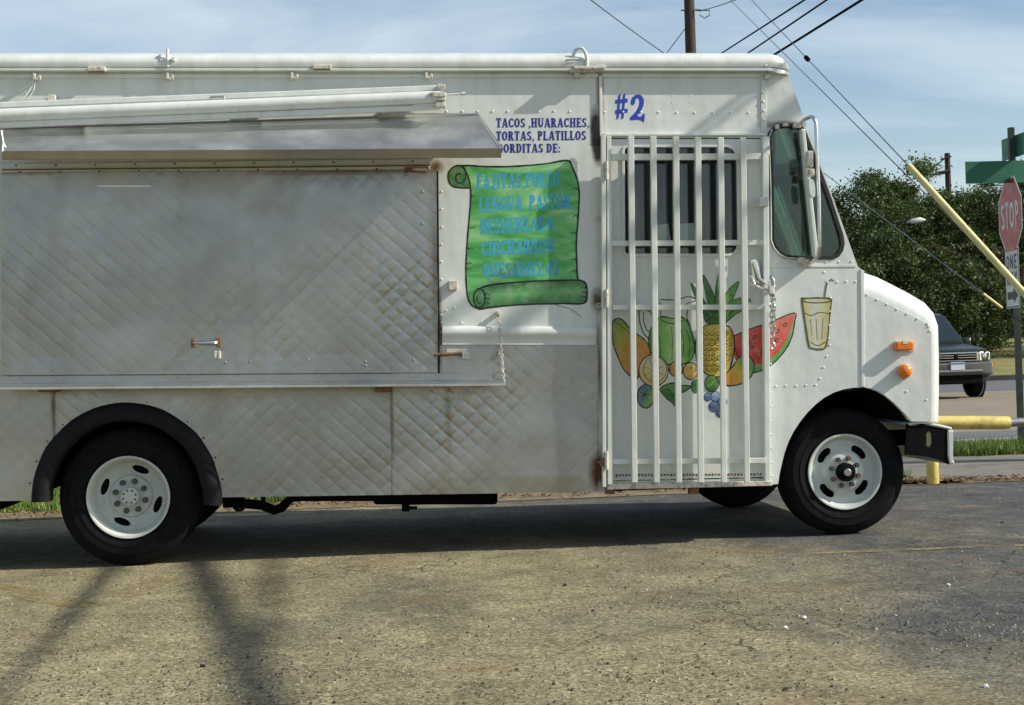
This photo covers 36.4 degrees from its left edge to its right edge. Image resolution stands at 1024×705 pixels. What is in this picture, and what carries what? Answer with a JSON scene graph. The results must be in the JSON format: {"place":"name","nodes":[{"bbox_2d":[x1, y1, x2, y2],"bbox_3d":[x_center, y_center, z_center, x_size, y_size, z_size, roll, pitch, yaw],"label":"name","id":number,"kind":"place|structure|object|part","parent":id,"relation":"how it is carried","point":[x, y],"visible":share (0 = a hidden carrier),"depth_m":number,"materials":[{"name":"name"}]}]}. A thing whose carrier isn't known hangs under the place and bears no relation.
{"place":"outdoors","nodes":[
{"label":"outdoors","id":0,"kind":"place"},
{"bbox_2d":[0,457,912,512],"bbox_3d":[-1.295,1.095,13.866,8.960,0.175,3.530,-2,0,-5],"label":"grass","id":1,"kind":"structure","parent":0,"point":[25,506],"depth_m":12.26,"materials":[{"name":"green plant"}]},
{"bbox_2d":[0,478,1023,704],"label":"parking lot","id":2,"kind":"structure","parent":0,"point":[494,543],"depth_m":6.72,"materials":[{"name":"grey asphalt"}]},
{"bbox_2d":[0,578,174,606],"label":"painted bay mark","id":3,"kind":"object","parent":2,"relation":"on","point":[3,586],"visible":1,"depth_m":7.42,"materials":[{"name":"white paint"}]},
{"bbox_2d":[0,46,953,564],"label":"food truck","id":4,"kind":"object","parent":2,"relation":"on","point":[406,282],"visible":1,"depth_m":8.58,"materials":[{"name":"white paint"}]},
{"bbox_3d":[0.965,-0.245,8.794,0.922,1.920,0.161,-2,0,-5],"label":"sliding door","id":5,"kind":"part","parent":4,"relation":"part of","materials":[{"name":"white paint"}]},
{"bbox_2d":[0,477,965,520],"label":"dirt edge","id":6,"kind":"object","parent":2,"relation":"on","point":[25,516],"visible":0.29,"depth_m":11.86,"materials":[{"name":"brown soil"}]},
{"bbox_2d":[0,473,1023,520],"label":"leaf litter","id":7,"kind":"object","parent":6,"relation":"on","point":[1015,476],"visible":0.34,"depth_m":11.98,"materials":[{"name":"brown plant"}]},
{"bbox_2d":[756,544,1023,555],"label":"painted bay line","id":8,"kind":"object","parent":2,"relation":"on","point":[900,549],"visible":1,"depth_m":8.13,"materials":[{"name":"paint"}]},
{"bbox_2d":[905,476,1023,484],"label":"dirt patch","id":9,"kind":"object","parent":2,"relation":"on","point":[988,480],"visible":0.36,"depth_m":12.08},
{"bbox_2d":[906,416,1023,483],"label":"guard rail","id":10,"kind":"object","parent":2,"relation":"on","point":[973,422],"visible":0.38,"depth_m":11.99,"materials":[{"name":"yellow metal"}]},
{"bbox_2d":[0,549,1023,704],"bbox_3d":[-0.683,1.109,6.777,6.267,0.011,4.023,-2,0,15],"label":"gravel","id":11,"kind":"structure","parent":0,"point":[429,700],"depth_m":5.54,"materials":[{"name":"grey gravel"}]},
{"bbox_2d":[0,0,1023,226],"label":"sky","id":12,"kind":"structure","parent":0,"point":[936,78],"materials":[{"name":"blue"}]},
{"bbox_2d":[902,454,1023,478],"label":"sidewalk","id":13,"kind":"structure","parent":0,"point":[985,466],"depth_m":13.73,"materials":[{"name":"concrete"}]},
{"bbox_2d":[938,390,1023,431],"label":"road","id":14,"kind":"structure","parent":0,"point":[997,403],"depth_m":29.30,"materials":[{"name":"beige concrete"}]},
{"bbox_2d":[681,0,709,52],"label":"utility pole","id":15,"kind":"object","parent":14,"relation":"on","point":[689,9],"visible":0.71,"depth_m":40.88,"materials":[{"name":"brown wood"}]},
{"bbox_2d":[591,0,663,52],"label":"service wire","id":16,"kind":"object","parent":15,"relation":"attached to","point":[626,26],"visible":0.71,"depth_m":34.65,"materials":[{"name":"grey metal"}]},
{"bbox_2d":[701,0,734,10],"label":"service wire","id":17,"kind":"object","parent":15,"relation":"attached to","point":[718,5],"visible":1,"depth_m":37.35,"materials":[{"name":"grey metal"}]},
{"bbox_2d":[721,0,804,52],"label":"overhead cable","id":18,"kind":"object","parent":15,"relation":"attached to","point":[789,9],"visible":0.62,"depth_m":28.57,"materials":[{"name":"black rubber"}]},
{"bbox_2d":[747,0,827,52],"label":"overhead cable","id":19,"kind":"object","parent":15,"relation":"attached to","point":[809,11],"visible":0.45,"depth_m":28.75,"materials":[{"name":"black rubber"}]},
{"bbox_2d":[773,0,862,54],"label":"overhead cable","id":20,"kind":"object","parent":15,"relation":"attached to","point":[822,24],"visible":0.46,"depth_m":29.78,"materials":[{"name":"black rubber"}]},
{"bbox_2d":[730,0,960,228],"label":"guy wire","id":21,"kind":"object","parent":15,"relation":"attached to","point":[861,130],"visible":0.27,"depth_m":16.46,"materials":[{"name":"grey metal"}]},
{"bbox_2d":[753,2,1023,297],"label":"guy wire","id":22,"kind":"object","parent":15,"relation":"attached to","point":[967,230],"visible":1,"depth_m":14.81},
{"bbox_2d":[934,314,993,396],"bbox_3d":[9.200,0.099,35.438,2.140,1.947,4.695,-2,0,-7],"label":"parked suv","id":23,"kind":"object","parent":14,"relation":"on","point":[966,364],"visible":0.41,"depth_m":33.27,"materials":[{"name":"blue paint"}]},
{"bbox_2d":[953,430,1016,439],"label":"road gutter","id":24,"kind":"object","parent":14,"relation":"on","point":[978,434],"depth_m":19.66,"materials":[{"name":"grey concrete"}]},
{"bbox_2d":[939,380,1023,391],"bbox_3d":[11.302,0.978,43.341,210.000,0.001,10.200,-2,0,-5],"label":"curb","id":25,"kind":"structure","parent":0,"point":[1001,385],"depth_m":42.27,"materials":[{"name":"grey concrete"}]},
{"bbox_2d":[953,434,1023,456],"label":"grass","id":26,"kind":"structure","parent":0,"point":[989,446],"depth_m":15.15,"materials":[{"name":"green plant"}]},
{"bbox_2d":[988,338,1023,374],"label":"grass bank","id":27,"kind":"structure","parent":0,"point":[1003,360],"depth_m":54.28,"materials":[{"name":"green plant"}]},
{"bbox_2d":[782,206,897,263],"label":"broadleaf tree","id":28,"kind":"object","parent":27,"relation":"on","point":[858,231],"depth_m":59.18,"materials":[{"name":"green plant"}]},
{"bbox_2d":[793,166,975,293],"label":"broadleaf tree","id":29,"kind":"object","parent":27,"relation":"on","point":[883,191],"visible":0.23,"depth_m":54.96,"materials":[{"name":"green plant"}]},
{"bbox_2d":[848,183,959,232],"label":"broadleaf tree","id":30,"kind":"object","parent":27,"relation":"on","point":[940,189],"depth_m":69.66,"materials":[{"name":"green plant"}]},
{"bbox_2d":[890,217,925,223],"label":"street lamp","id":31,"kind":"object","parent":27,"relation":"on","point":[916,220],"visible":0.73,"depth_m":52.94,"materials":[{"name":"grey metal"}]},
{"bbox_2d":[851,218,994,336],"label":"broadleaf tree","id":32,"kind":"object","parent":27,"relation":"on","point":[883,240],"visible":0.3,"depth_m":50.24,"materials":[{"name":"green plant"}]},
{"bbox_2d":[844,149,1004,268],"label":"broadleaf tree","id":33,"kind":"object","parent":27,"relation":"on","point":[947,197],"visible":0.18,"depth_m":56.59,"materials":[{"name":"green plant"}]},
{"bbox_2d":[936,153,950,192],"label":"utility pole","id":34,"kind":"object","parent":27,"relation":"on","point":[947,170],"visible":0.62,"depth_m":73.89,"materials":[{"name":"brown wood"}]},
{"bbox_2d":[866,194,1020,337],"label":"broadleaf tree","id":35,"kind":"object","parent":27,"relation":"on","point":[991,209],"visible":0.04,"depth_m":59.61,"materials":[{"name":"green plant"}]},
{"bbox_2d":[869,222,1023,329],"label":"broadleaf tree","id":36,"kind":"object","parent":27,"relation":"on","point":[971,255],"visible":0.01,"depth_m":54.07,"materials":[{"name":"green plant"}]},
{"bbox_2d":[893,257,1023,356],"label":"broadleaf tree","id":37,"kind":"object","parent":27,"relation":"on","point":[971,294],"visible":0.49,"depth_m":48.98,"materials":[{"name":"green plant"}]},
{"bbox_2d":[906,159,1023,348],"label":"broadleaf tree","id":38,"kind":"object","parent":27,"relation":"on","point":[977,197],"visible":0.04,"depth_m":59.14,"materials":[{"name":"green plant"}]},
{"bbox_2d":[927,238,1023,342],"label":"broadleaf tree","id":39,"kind":"object","parent":27,"relation":"on","point":[992,248],"visible":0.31,"depth_m":51.86,"materials":[{"name":"green plant"}]},
{"bbox_2d":[937,156,1023,335],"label":"broadleaf tree","id":40,"kind":"object","parent":27,"relation":"on","point":[1021,240],"visible":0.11,"depth_m":56.99,"materials":[{"name":"green plant"}]},
{"bbox_2d":[939,271,1023,357],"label":"broadleaf tree","id":41,"kind":"object","parent":27,"relation":"on","point":[987,340],"visible":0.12,"depth_m":52.07,"materials":[{"name":"green plant"}]},
{"bbox_2d":[1002,327,1023,338],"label":"woodland","id":42,"kind":"object","parent":27,"relation":"on","point":[1007,335],"depth_m":103.07,"materials":[{"name":"green plant"}]},
{"label":"ground","id":43,"kind":"structure","parent":0,"visible":0},
{"bbox_2d":[902,437,1017,458],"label":"pavement kerb","id":44,"kind":"structure","parent":43,"relation":"on","point":[977,439],"depth_m":16.96,"materials":[{"name":"concrete"}]},
{"bbox_2d":[824,173,1023,324],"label":"guy wire","id":45,"kind":"object","parent":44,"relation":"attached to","point":[992,300],"visible":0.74,"depth_m":15.94,"materials":[{"name":"grey metal"}]},
{"bbox_2d":[986,374,1023,380],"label":"kerb","id":46,"kind":"structure","parent":43,"relation":"on","point":[1000,377],"depth_m":48.82,"materials":[{"name":"grey concrete"}]},
{"label":"verge lawn","id":47,"kind":"structure","parent":0,"visible":0},
{"bbox_2d":[998,127,1023,441],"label":"stop sign","id":48,"kind":"object","parent":47,"relation":"on","point":[1010,214],"visible":0.91,"depth_m":16.16,"materials":[{"name":"red metal"}]},
{"bbox_2d":[965,160,1023,183],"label":"street name sign","id":49,"kind":"object","parent":48,"relation":"attached to","point":[978,172],"visible":1,"depth_m":16.13,"materials":[{"name":"green metal"}]},
{"bbox_2d":[1004,247,1019,308],"bbox_3d":[5.206,-0.771,16.188,0.009,0.620,0.470,-2,0,1],"label":"one way sign","id":50,"kind":"object","parent":48,"relation":"attached to","point":[1012,268],"visible":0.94,"depth_m":16.17,"materials":[{"name":"white metal"}]},
{"bbox_2d":[1001,132,1023,160],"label":"street name sign","id":51,"kind":"object","parent":48,"relation":"attached to","point":[1019,144],"visible":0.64,"depth_m":16.16,"materials":[{"name":"green metal"}]}
]}

